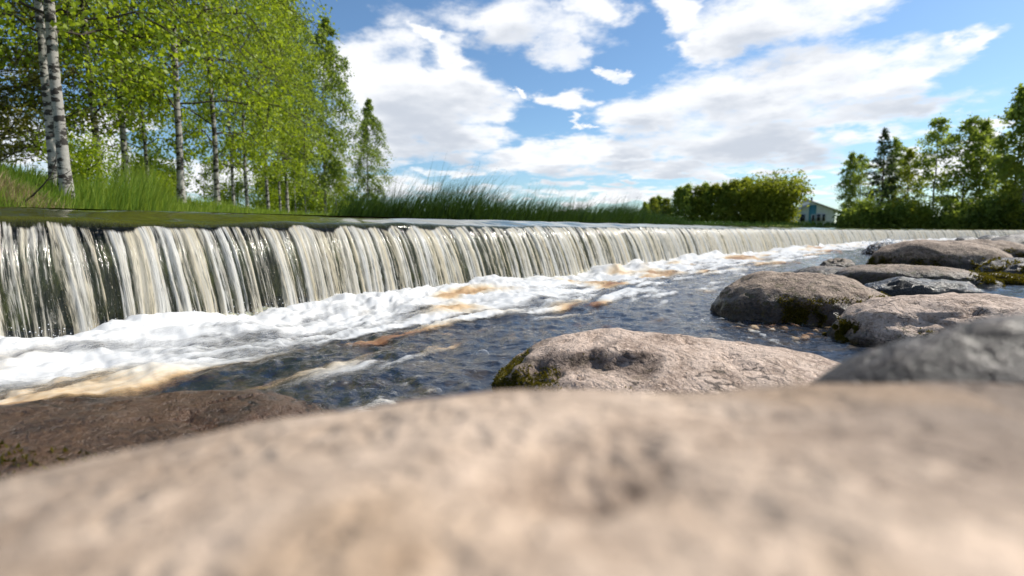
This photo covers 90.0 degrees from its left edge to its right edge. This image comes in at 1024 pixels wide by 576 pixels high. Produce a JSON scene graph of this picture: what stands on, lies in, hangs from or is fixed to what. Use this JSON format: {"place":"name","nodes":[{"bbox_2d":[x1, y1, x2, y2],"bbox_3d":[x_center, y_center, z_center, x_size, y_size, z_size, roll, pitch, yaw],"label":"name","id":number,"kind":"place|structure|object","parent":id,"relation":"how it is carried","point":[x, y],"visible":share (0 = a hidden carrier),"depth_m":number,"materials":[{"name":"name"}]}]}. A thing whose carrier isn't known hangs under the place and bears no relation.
{"place":"outdoors","nodes":[
{"label":"outdoors","id":0,"kind":"place"},
{"bbox_2d":[0,171,836,229],"bbox_3d":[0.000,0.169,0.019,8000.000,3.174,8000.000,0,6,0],"label":"ground","id":1,"kind":"structure","parent":0,"point":[110,225],"depth_m":11.34,"materials":[{"name":"green plant"}]},
{"bbox_2d":[0,168,77,226],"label":"dead grass","id":2,"kind":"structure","parent":1,"relation":"on","point":[18,189],"depth_m":6.27,"materials":[{"name":"green plant"}]},
{"bbox_2d":[25,153,73,201],"bbox_3d":[-5.548,-1.316,6.108,0.564,0.608,0.044,-1,6,-11],"label":"bare branch","id":3,"kind":"object","parent":2,"relation":"on","point":[36,191],"visible":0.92,"depth_m":6.10,"materials":[{"name":"brown wood"}]},
{"bbox_2d":[0,1,119,170],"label":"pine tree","id":4,"kind":"object","parent":1,"relation":"on","point":[21,97],"visible":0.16,"depth_m":13.10,"materials":[{"name":"green plant"}]},
{"bbox_2d":[16,122,127,186],"bbox_3d":[-8.769,-2.575,10.270,1.799,1.478,1.629,2,7,15],"label":"shrub","id":5,"kind":"object","parent":1,"relation":"on","point":[83,167],"visible":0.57,"depth_m":10.25,"materials":[{"name":"green plant"}]},
{"bbox_2d":[0,0,155,172],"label":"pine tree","id":6,"kind":"object","parent":1,"relation":"on","point":[19,148],"visible":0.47,"depth_m":11.14,"materials":[{"name":"green plant"}]},
{"bbox_2d":[0,0,252,185],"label":"birch tree","id":7,"kind":"object","parent":1,"relation":"on","point":[40,30],"visible":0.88,"depth_m":8.38,"materials":[{"name":"green plant"}]},
{"bbox_2d":[0,0,256,179],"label":"birch tree","id":8,"kind":"object","parent":1,"relation":"on","point":[94,103],"visible":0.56,"depth_m":11.31,"materials":[{"name":"green plant"}]},
{"bbox_2d":[83,131,173,185],"bbox_3d":[-16.177,-4.823,21.725,3.180,3.660,3.732,-4,8,-34],"label":"shrub","id":9,"kind":"object","parent":1,"relation":"on","point":[142,159],"visible":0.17,"depth_m":21.41,"materials":[{"name":"green plant"}]},
{"bbox_2d":[16,0,258,182],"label":"birch tree","id":10,"kind":"object","parent":1,"relation":"on","point":[140,136],"visible":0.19,"depth_m":15.22,"materials":[{"name":"green plant"}]},
{"bbox_2d":[0,0,277,198],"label":"birch tree","id":11,"kind":"object","parent":1,"relation":"on","point":[58,112],"visible":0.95,"depth_m":7.86,"materials":[{"name":"green plant"}]},
{"bbox_2d":[0,0,299,183],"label":"birch tree","id":12,"kind":"object","parent":1,"relation":"on","point":[123,137],"visible":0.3,"depth_m":13.60,"materials":[{"name":"green plant"}]},
{"bbox_2d":[130,144,193,198],"bbox_3d":[-16.371,-4.927,23.769,3.021,3.477,3.545,-3,7,-24],"label":"shrub","id":13,"kind":"object","parent":1,"relation":"on","point":[170,167],"visible":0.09,"depth_m":23.52,"materials":[{"name":"green plant"}]},
{"bbox_2d":[132,163,192,195],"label":"shrub","id":14,"kind":"object","parent":1,"relation":"on","point":[167,184],"visible":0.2,"depth_m":18.75,"materials":[{"name":"green plant"}]},
{"bbox_2d":[0,0,338,202],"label":"birch tree","id":15,"kind":"object","parent":1,"relation":"on","point":[162,90],"visible":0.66,"depth_m":13.33,"materials":[{"name":"green plant"}]},
{"bbox_2d":[0,148,350,227],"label":"grass","id":16,"kind":"structure","parent":1,"relation":"on","point":[131,195],"depth_m":8.12,"materials":[{"name":"green plant"}]},
{"bbox_2d":[93,0,342,205],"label":"birch tree","id":17,"kind":"object","parent":1,"relation":"on","point":[193,134],"visible":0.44,"depth_m":16.85,"materials":[{"name":"green plant"}]},
{"bbox_2d":[193,166,248,205],"bbox_3d":[-16.785,-5.478,29.622,3.172,3.111,2.703,-1,6,-5],"label":"shrub","id":18,"kind":"object","parent":1,"relation":"on","point":[228,189],"visible":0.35,"depth_m":29.59,"materials":[{"name":"green plant"}]},
{"bbox_2d":[140,0,305,203],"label":"birch tree","id":19,"kind":"object","parent":1,"relation":"on","point":[203,107],"visible":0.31,"depth_m":21.39,"materials":[{"name":"green plant"}]},
{"bbox_2d":[163,0,339,207],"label":"birch tree","id":20,"kind":"object","parent":1,"relation":"on","point":[297,165],"visible":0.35,"depth_m":25.54,"materials":[{"name":"green plant"}]},
{"bbox_2d":[229,174,285,210],"bbox_3d":[-22.214,-8.405,45.846,4.770,5.490,5.598,2,7,20],"label":"shrub","id":21,"kind":"object","parent":1,"relation":"on","point":[257,201],"visible":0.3,"depth_m":45.00,"materials":[{"name":"green plant"}]},
{"bbox_2d":[163,0,353,207],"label":"birch tree","id":22,"kind":"object","parent":1,"relation":"on","point":[266,170],"visible":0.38,"depth_m":22.54,"materials":[{"name":"green plant"}]},
{"bbox_2d":[204,0,333,210],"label":"birch tree","id":23,"kind":"object","parent":1,"relation":"on","point":[279,184],"visible":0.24,"depth_m":28.62,"materials":[{"name":"green plant"}]},
{"bbox_2d":[260,172,309,212],"bbox_3d":[-21.096,-8.547,47.418,4.770,5.490,5.598,3,7,25],"label":"shrub","id":24,"kind":"object","parent":1,"relation":"on","point":[292,207],"visible":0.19,"depth_m":47.41,"materials":[{"name":"green plant"}]},
{"bbox_2d":[233,0,345,210],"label":"birch tree","id":25,"kind":"object","parent":1,"relation":"on","point":[302,178],"visible":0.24,"depth_m":30.40,"materials":[{"name":"green plant"}]},
{"bbox_2d":[255,35,324,210],"bbox_3d":[-14.672,-11.032,34.315,4.142,12.881,5.395,3,7,28],"label":"birch tree","id":26,"kind":"object","parent":1,"relation":"on","point":[289,183],"visible":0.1,"depth_m":34.59,"materials":[{"name":"green plant"}]},
{"bbox_2d":[278,171,329,213],"bbox_3d":[-20.513,-8.972,49.897,5.088,5.856,5.971,5,8,40],"label":"shrub","id":27,"kind":"object","parent":1,"relation":"on","point":[309,207],"visible":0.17,"depth_m":49.39,"materials":[{"name":"green plant"}]},
{"bbox_2d":[281,75,332,212],"bbox_3d":[-15.579,-10.539,38.535,4.999,11.102,4.512,-4,7,-30],"label":"birch tree","id":28,"kind":"object","parent":1,"relation":"on","point":[313,201],"visible":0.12,"depth_m":38.61,"materials":[{"name":"green plant"}]},
{"bbox_2d":[309,176,349,214],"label":"shrub","id":29,"kind":"object","parent":1,"relation":"on","point":[322,206],"visible":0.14,"depth_m":50.93,"materials":[{"name":"green plant"}]},
{"bbox_2d":[295,16,376,213],"bbox_3d":[-13.723,-12.734,39.080,6.493,15.416,6.469,-2,7,-19],"label":"birch tree","id":30,"kind":"object","parent":1,"relation":"on","point":[335,87],"visible":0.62,"depth_m":38.62,"materials":[{"name":"green plant"}]},
{"bbox_2d":[319,128,363,212],"bbox_3d":[-13.576,-8.685,39.517,4.008,7.281,3.077,1,6,8],"label":"birch tree","id":31,"kind":"object","parent":1,"relation":"on","point":[338,179],"visible":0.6,"depth_m":39.28,"materials":[{"name":"green plant"}]},
{"bbox_2d":[322,185,361,212],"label":"shrub","id":32,"kind":"object","parent":1,"relation":"on","point":[350,198],"visible":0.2,"depth_m":48.89,"materials":[{"name":"green plant"}]},
{"bbox_2d":[340,98,397,203],"bbox_3d":[-13.462,-12.215,49.611,5.052,12.040,5.071,5,8,36],"label":"birch tree","id":33,"kind":"object","parent":1,"relation":"on","point":[374,126],"visible":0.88,"depth_m":49.15,"materials":[{"name":"green plant"}]},
{"bbox_2d":[0,227,1022,331],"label":"weir","id":34,"kind":"object","parent":1,"relation":"on","point":[50,286],"visible":0.19,"depth_m":4.74,"materials":[{"name":"concrete"}]},
{"bbox_2d":[0,382,1023,575],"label":"foreground boulder","id":35,"kind":"object","parent":1,"relation":"on","point":[891,479],"visible":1,"depth_m":0.28,"materials":[{"name":"beige stone"}]},
{"bbox_2d":[340,202,840,229],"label":"rough grass","id":36,"kind":"structure","parent":1,"relation":"on","point":[730,223],"depth_m":78.54,"materials":[{"name":"green plant"}]},
{"bbox_2d":[641,201,650,212],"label":"broadleaf tree","id":37,"kind":"object","parent":1,"relation":"on","point":[646,205],"visible":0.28,"depth_m":95.16,"materials":[{"name":"green plant"}]},
{"bbox_2d":[648,196,661,216],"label":"broadleaf tree","id":38,"kind":"object","parent":1,"relation":"on","point":[653,201],"visible":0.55,"depth_m":96.97,"materials":[{"name":"green plant"}]},
{"bbox_2d":[655,194,665,215],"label":"broadleaf tree","id":39,"kind":"object","parent":1,"relation":"on","point":[660,201],"visible":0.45,"depth_m":98.89,"materials":[{"name":"green plant"}]},
{"bbox_2d":[659,197,671,217],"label":"broadleaf tree","id":40,"kind":"object","parent":1,"relation":"on","point":[666,201],"visible":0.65,"depth_m":99.03,"materials":[{"name":"green plant"}]},
{"bbox_2d":[664,186,695,219],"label":"broadleaf tree","id":41,"kind":"object","parent":1,"relation":"on","point":[678,198],"visible":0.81,"depth_m":96.78,"materials":[{"name":"green plant"}]},
{"bbox_2d":[676,182,700,221],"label":"broadleaf tree","id":42,"kind":"object","parent":1,"relation":"on","point":[689,193],"visible":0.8,"depth_m":96.52,"materials":[{"name":"green plant"}]},
{"bbox_2d":[682,184,709,221],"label":"broadleaf tree","id":43,"kind":"object","parent":1,"relation":"on","point":[698,189],"visible":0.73,"depth_m":96.26,"materials":[{"name":"green plant"}]},
{"bbox_2d":[688,181,720,222],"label":"broadleaf tree","id":44,"kind":"object","parent":1,"relation":"on","point":[707,192],"visible":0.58,"depth_m":96.19,"materials":[{"name":"green plant"}]},
{"bbox_2d":[701,182,728,222],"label":"broadleaf tree","id":45,"kind":"object","parent":1,"relation":"on","point":[716,189],"visible":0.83,"depth_m":95.35,"materials":[{"name":"green plant"}]},
{"bbox_2d":[713,180,741,222],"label":"broadleaf tree","id":46,"kind":"object","parent":1,"relation":"on","point":[724,186],"visible":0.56,"depth_m":95.29,"materials":[{"name":"green plant"}]},
{"bbox_2d":[720,178,747,222],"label":"broadleaf tree","id":47,"kind":"object","parent":1,"relation":"on","point":[730,187],"visible":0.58,"depth_m":94.53,"materials":[{"name":"green plant"}]},
{"bbox_2d":[729,176,758,221],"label":"broadleaf tree","id":48,"kind":"object","parent":1,"relation":"on","point":[744,181],"visible":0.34,"depth_m":93.55,"materials":[{"name":"green plant"}]},
{"bbox_2d":[728,172,788,223],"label":"broadleaf tree","id":49,"kind":"object","parent":1,"relation":"on","point":[741,194],"visible":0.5,"depth_m":91.89,"materials":[{"name":"green plant"}]},
{"bbox_2d":[743,170,804,223],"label":"broadleaf tree","id":50,"kind":"object","parent":1,"relation":"on","point":[755,195],"visible":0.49,"depth_m":89.60,"materials":[{"name":"green plant"}]},
{"bbox_2d":[752,168,815,224],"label":"broadleaf tree","id":51,"kind":"object","parent":1,"relation":"on","point":[784,211],"visible":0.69,"depth_m":87.82,"materials":[{"name":"green leaf"},{"name":"twig"},{"name":"bark"}]},
{"bbox_2d":[790,197,838,223],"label":"house","id":52,"kind":"structure","parent":1,"relation":"on","point":[815,211],"depth_m":99.70,"materials":[{"name":"metal"}]},
{"bbox_2d":[799,214,805,221],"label":"window","id":53,"kind":"structure","parent":52,"relation":"in","point":[803,217],"depth_m":100.47,"materials":[{"name":"glass"}]},
{"bbox_2d":[816,214,820,220],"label":"window","id":54,"kind":"structure","parent":52,"relation":"in","point":[818,216],"depth_m":99.54,"materials":[{"name":"glass"}]},
{"bbox_2d":[821,214,825,220],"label":"window","id":55,"kind":"structure","parent":52,"relation":"in","point":[823,218],"depth_m":99.25,"materials":[{"name":"glass"}]},
{"bbox_2d":[831,150,864,210],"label":"birch tree","id":56,"kind":"object","parent":1,"relation":"on","point":[851,162],"visible":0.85,"depth_m":82.84,"materials":[{"name":"green plant"}]},
{"bbox_2d":[833,208,862,227],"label":"shrub","id":57,"kind":"object","parent":1,"relation":"on","point":[848,225],"visible":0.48,"depth_m":77.14,"materials":[{"name":"green plant"}]},
{"bbox_2d":[832,203,885,227],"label":"shrub","id":58,"kind":"object","parent":1,"relation":"on","point":[843,223],"visible":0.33,"depth_m":77.61,"materials":[{"name":"green plant"}]},
{"bbox_2d":[837,188,892,227],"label":"shrub","id":59,"kind":"object","parent":1,"relation":"on","point":[845,213],"visible":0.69,"depth_m":76.14,"materials":[{"name":"green plant"}]},
{"bbox_2d":[848,151,881,204],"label":"birch tree","id":60,"kind":"object","parent":1,"relation":"on","point":[863,162],"visible":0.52,"depth_m":84.43,"materials":[{"name":"green plant"}]},
{"bbox_2d":[849,201,897,230],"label":"shrub","id":61,"kind":"object","parent":1,"relation":"on","point":[870,223],"visible":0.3,"depth_m":75.75,"materials":[{"name":"green plant"}]},
{"bbox_2d":[856,127,905,208],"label":"spruce tree","id":62,"kind":"object","parent":1,"relation":"on","point":[878,179],"visible":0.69,"depth_m":80.63,"materials":[{"name":"green plant"}]},
{"bbox_2d":[873,136,912,202],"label":"birch tree","id":63,"kind":"object","parent":1,"relation":"on","point":[897,145],"visible":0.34,"depth_m":88.18,"materials":[{"name":"green plant"}]},
{"bbox_2d":[873,197,923,230],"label":"shrub","id":64,"kind":"object","parent":1,"relation":"on","point":[896,212],"visible":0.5,"depth_m":73.82,"materials":[{"name":"green plant"}]},
{"bbox_2d":[886,200,927,230],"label":"shrub","id":65,"kind":"object","parent":1,"relation":"on","point":[904,226],"visible":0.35,"depth_m":73.11,"materials":[{"name":"green plant"}]},
{"bbox_2d":[890,148,924,203],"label":"birch tree","id":66,"kind":"object","parent":1,"relation":"on","point":[910,153],"visible":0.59,"depth_m":80.83,"materials":[{"name":"green plant"}]},
{"bbox_2d":[882,194,942,228],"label":"shrub","id":67,"kind":"object","parent":1,"relation":"on","point":[929,205],"visible":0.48,"depth_m":72.91,"materials":[{"name":"green plant"}]},
{"bbox_2d":[903,204,941,230],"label":"shrub","id":68,"kind":"object","parent":1,"relation":"on","point":[931,211],"visible":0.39,"depth_m":72.47,"materials":[{"name":"green plant"}]},
{"bbox_2d":[900,113,975,210],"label":"birch tree","id":69,"kind":"object","parent":1,"relation":"on","point":[931,137],"visible":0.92,"depth_m":76.30,"materials":[{"name":"green plant"}]},
{"bbox_2d":[925,200,974,230],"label":"shrub","id":70,"kind":"object","parent":1,"relation":"on","point":[942,225],"visible":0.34,"depth_m":71.34,"materials":[{"name":"green plant"}]},
{"bbox_2d":[932,191,989,228],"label":"shrub","id":71,"kind":"object","parent":1,"relation":"on","point":[947,221],"visible":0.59,"depth_m":70.42,"materials":[{"name":"green plant"}]},
{"bbox_2d":[928,115,994,202],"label":"birch tree","id":72,"kind":"object","parent":1,"relation":"on","point":[968,128],"visible":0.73,"depth_m":75.07,"materials":[{"name":"green plant"}]},
{"bbox_2d":[939,203,984,228],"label":"shrub","id":73,"kind":"object","parent":1,"relation":"on","point":[970,217],"visible":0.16,"depth_m":69.72,"materials":[{"name":"green plant"}]},
{"bbox_2d":[945,195,993,230],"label":"shrub","id":74,"kind":"object","parent":1,"relation":"on","point":[973,224],"visible":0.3,"depth_m":69.41,"materials":[{"name":"green plant"}]},
{"bbox_2d":[947,116,1006,205],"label":"birch tree","id":75,"kind":"object","parent":1,"relation":"on","point":[986,125],"visible":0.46,"depth_m":74.37,"materials":[{"name":"green plant"}]},
{"bbox_2d":[961,193,1022,230],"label":"shrub","id":76,"kind":"object","parent":1,"relation":"on","point":[996,212],"visible":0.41,"depth_m":67.49,"materials":[{"name":"green plant"}]},
{"bbox_2d":[975,199,1009,228],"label":"shrub","id":77,"kind":"object","parent":1,"relation":"on","point":[990,221],"visible":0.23,"depth_m":68.40,"materials":[{"name":"green plant"}]},
{"bbox_2d":[969,103,1023,201],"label":"birch tree","id":78,"kind":"object","parent":1,"relation":"on","point":[1001,165],"visible":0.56,"depth_m":67.70,"materials":[{"name":"green plant"}]},
{"bbox_2d":[976,190,1023,230],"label":"shrub","id":79,"kind":"object","parent":1,"relation":"on","point":[1017,226],"visible":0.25,"depth_m":66.55,"materials":[{"name":"green plant"}]},
{"bbox_2d":[980,83,1023,198],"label":"birch tree","id":80,"kind":"object","parent":1,"relation":"on","point":[998,143],"visible":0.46,"depth_m":68.81,"materials":[{"name":"green plant"}]},
{"bbox_2d":[987,193,1022,228],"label":"shrub","id":81,"kind":"object","parent":1,"relation":"on","point":[1005,217],"visible":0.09,"depth_m":67.03,"materials":[{"name":"green plant"}]},
{"bbox_2d":[990,139,1023,228],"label":"birch tree","id":82,"kind":"object","parent":1,"relation":"on","point":[1016,193],"visible":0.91,"depth_m":65.61,"materials":[{"name":"green plant"}]},
{"bbox_2d":[18,207,887,229],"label":"river water","id":83,"kind":"structure","parent":0,"point":[373,217],"depth_m":8.08,"materials":[{"name":"grey liquid"}]},
{"bbox_2d":[324,160,689,228],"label":"reeds","id":84,"kind":"object","parent":83,"relation":"on","point":[452,208],"visible":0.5,"depth_m":24.36,"materials":[{"name":"green plant"}]},
{"bbox_2d":[0,239,1023,411],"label":"river water","id":85,"kind":"structure","parent":0,"point":[429,367],"depth_m":3.49,"materials":[{"name":"liquid"}]},
{"bbox_2d":[0,389,338,477],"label":"boulder","id":86,"kind":"object","parent":85,"relation":"in","point":[35,435],"visible":0.34,"depth_m":1.69,"materials":[{"name":"brown stone"}]},
{"bbox_2d":[9,234,906,338],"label":"splash drops","id":87,"kind":"object","parent":85,"relation":"on","point":[891,242],"visible":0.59,"depth_m":8.19,"materials":[{"name":"liquid"}]},
{"bbox_2d":[0,238,955,408],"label":"foam","id":88,"kind":"object","parent":85,"relation":"on","point":[493,294],"visible":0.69,"depth_m":4.05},
{"bbox_2d":[491,328,839,393],"bbox_3d":[0.817,0.533,2.299,1.842,0.601,1.181,0,6,0],"label":"boulder","id":89,"kind":"object","parent":85,"relation":"in","point":[618,359],"visible":0.42,"depth_m":2.17,"materials":[{"name":"grey stone"}]},
{"bbox_2d":[710,271,890,327],"bbox_3d":[2.630,0.291,4.665,1.530,0.889,1.242,0,6,0],"label":"boulder","id":90,"kind":"object","parent":85,"relation":"in","point":[810,299],"visible":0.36,"depth_m":4.26,"materials":[{"name":"grey stone"}]},
{"bbox_2d":[793,265,844,274],"bbox_3d":[5.441,-0.129,8.585,1.408,0.482,0.912,0,6,0],"label":"boulder","id":91,"kind":"object","parent":85,"relation":"in","point":[825,270],"visible":0.16,"depth_m":8.47,"materials":[{"name":"grey stone"}]},
{"bbox_2d":[820,258,855,267],"bbox_3d":[6.265,-0.304,9.792,0.805,0.540,0.607,0,6,0],"label":"boulder","id":92,"kind":"object","parent":85,"relation":"in","point":[841,262],"visible":0.22,"depth_m":9.68,"materials":[{"name":"grey stone"}]},
{"bbox_2d":[861,242,890,253],"bbox_3d":[12.410,-1.092,16.983,1.524,0.863,1.173,0,6,0],"label":"boulder","id":93,"kind":"object","parent":85,"relation":"in","point":[869,250],"visible":0.2,"depth_m":16.79,"materials":[{"name":"grey stone"}]},
{"bbox_2d":[810,314,1023,384],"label":"boulder","id":94,"kind":"object","parent":85,"relation":"on","point":[989,349],"visible":0.23,"depth_m":0.61,"materials":[{"name":"grey stone"}]},
{"bbox_2d":[834,264,1005,287],"bbox_3d":[5.810,-0.009,7.477,2.057,0.661,1.023,3,7,26],"label":"boulder","id":95,"kind":"object","parent":85,"relation":"in","point":[864,274],"visible":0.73,"depth_m":7.15,"materials":[{"name":"grey stone"}]},
{"bbox_2d":[822,292,1023,346],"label":"boulder","id":96,"kind":"object","parent":85,"relation":"in","point":[876,322],"visible":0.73,"depth_m":3.30,"materials":[{"name":"grey stone"}]},
{"bbox_2d":[864,276,988,296],"bbox_3d":[4.201,0.198,5.303,1.359,0.652,0.662,0,6,0],"label":"boulder","id":97,"kind":"object","parent":85,"relation":"in","point":[896,286],"visible":0.3,"depth_m":5.07,"materials":[{"name":"grey stone"}]},
{"bbox_2d":[866,239,1012,268],"bbox_3d":[9.092,-0.406,10.927,2.673,1.261,1.672,3,7,27],"label":"boulder","id":98,"kind":"object","parent":85,"relation":"in","point":[954,254],"visible":0.3,"depth_m":10.38,"materials":[{"name":"grey stone"}]},
{"bbox_2d":[955,236,977,240],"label":"boulder","id":99,"kind":"object","parent":85,"relation":"in","point":[964,238],"visible":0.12,"depth_m":20.34,"materials":[{"name":"grey stone"}]},
{"bbox_2d":[946,239,1023,257],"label":"boulder","id":100,"kind":"object","parent":85,"relation":"in","point":[1014,250],"visible":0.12,"depth_m":13.28,"materials":[{"name":"grey stone"}]},
{"bbox_2d":[978,235,999,239],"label":"boulder","id":101,"kind":"object","parent":85,"relation":"in","point":[988,237],"visible":0.13,"depth_m":21.89,"materials":[{"name":"grey stone"}]},
{"bbox_2d":[975,256,1023,274],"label":"boulder","id":102,"kind":"object","parent":85,"relation":"in","point":[1013,265],"visible":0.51,"depth_m":8.35,"materials":[{"name":"grey stone"}]},
{"bbox_2d":[981,271,1023,284],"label":"boulder","id":103,"kind":"object","parent":85,"relation":"in","point":[1008,278],"visible":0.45,"depth_m":7.36,"materials":[{"name":"green plant"}]},
{"bbox_2d":[990,233,1023,244],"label":"boulder","id":104,"kind":"object","parent":85,"relation":"in","point":[1017,238],"visible":0.2,"depth_m":17.45,"materials":[{"name":"grey stone"}]},
{"bbox_2d":[0,207,1023,337],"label":"waterfall","id":105,"kind":"structure","parent":0,"point":[144,284],"depth_m":5.43,"materials":[{"name":"liquid"}]},
{"bbox_2d":[0,0,1023,222],"label":"sky","id":106,"kind":"structure","parent":0,"point":[597,98],"materials":[{"name":"blue"}]},
{"bbox_2d":[984,150,1010,199],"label":"birch tree","id":107,"kind":"object","parent":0,"point":[995,180],"visible":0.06,"depth_m":77.14,"materials":[{"name":"green plant"}]}
]}

